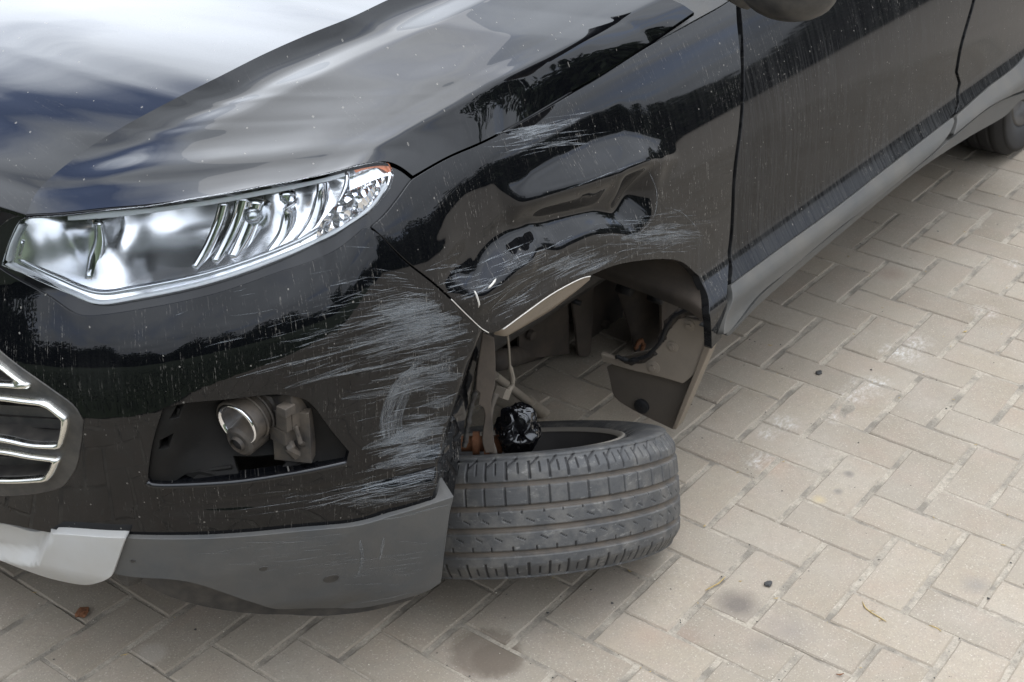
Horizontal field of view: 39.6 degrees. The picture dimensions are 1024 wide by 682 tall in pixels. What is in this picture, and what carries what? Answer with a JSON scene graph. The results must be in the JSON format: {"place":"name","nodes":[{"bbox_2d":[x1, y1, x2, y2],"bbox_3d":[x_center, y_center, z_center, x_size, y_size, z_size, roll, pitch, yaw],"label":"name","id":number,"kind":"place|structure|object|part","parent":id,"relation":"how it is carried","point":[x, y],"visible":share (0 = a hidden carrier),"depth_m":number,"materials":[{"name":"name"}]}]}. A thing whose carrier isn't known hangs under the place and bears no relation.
{"place":"outdoors","nodes":[
{"label":"outdoors","id":0,"kind":"place"},
{"bbox_2d":[0,143,1023,681],"bbox_3d":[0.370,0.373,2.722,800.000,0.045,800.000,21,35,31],"label":"pavement","id":1,"kind":"structure","parent":0,"point":[942,435],"depth_m":2.69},
{"bbox_2d":[75,607,88,617],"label":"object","id":2,"kind":"object","parent":1,"relation":"on","point":[82,612],"visible":1,"depth_m":2.45,"materials":[{"name":"brown"}]},
{"bbox_2d":[0,0,1023,615],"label":"damaged car","id":3,"kind":"object","parent":1,"relation":"on","point":[280,280],"visible":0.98,"depth_m":2.10,"materials":[{"name":"black paint"}]},
{"bbox_2d":[494,402,541,452],"bbox_3d":[0.010,0.156,2.469,0.085,0.107,0.086,21,35,31],"label":"plastic bag","id":4,"kind":"object","parent":3,"relation":"on","point":[517,428],"visible":0.82,"depth_m":2.44,"materials":[{"name":"black plastic"}]},
{"bbox_3d":[0.739,-0.654,3.086,0.238,0.575,1.394,21,35,31],"label":"front door","id":5,"kind":"part","parent":3,"relation":"part of","materials":[{"name":"black paint"}]},
{"bbox_3d":[1.354,-1.059,3.811,0.232,0.566,1.207,21,35,31],"label":"rear door","id":6,"kind":"part","parent":3,"relation":"part of","materials":[{"name":"black paint"}]},
{"bbox_2d":[21,151,1016,680],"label":"grit","id":7,"kind":"object","parent":1,"relation":"on","point":[655,579],"visible":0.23,"depth_m":2.71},
{"bbox_2d":[32,231,1007,671],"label":"straw bits","id":8,"kind":"object","parent":1,"relation":"on","point":[704,525],"visible":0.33,"depth_m":2.68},
{"bbox_2d":[50,160,1023,681],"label":"grit","id":9,"kind":"object","parent":1,"relation":"on","point":[808,570],"visible":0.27,"depth_m":2.58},
{"bbox_2d":[764,580,771,586],"bbox_3d":[0.463,0.438,2.568,0.013,0.007,0.018,21,35,31],"label":"pebble","id":10,"kind":"object","parent":1,"relation":"on","point":[767,583],"visible":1,"depth_m":2.56,"materials":[{"name":"grey stone"}]},
{"bbox_2d":[862,601,886,621],"bbox_3d":[0.635,0.478,2.506,0.012,0.004,0.062,-13,33,-24],"label":"twig","id":11,"kind":"object","parent":1,"relation":"on","point":[873,613],"visible":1,"depth_m":2.50,"materials":[{"name":"wood"}]}
]}

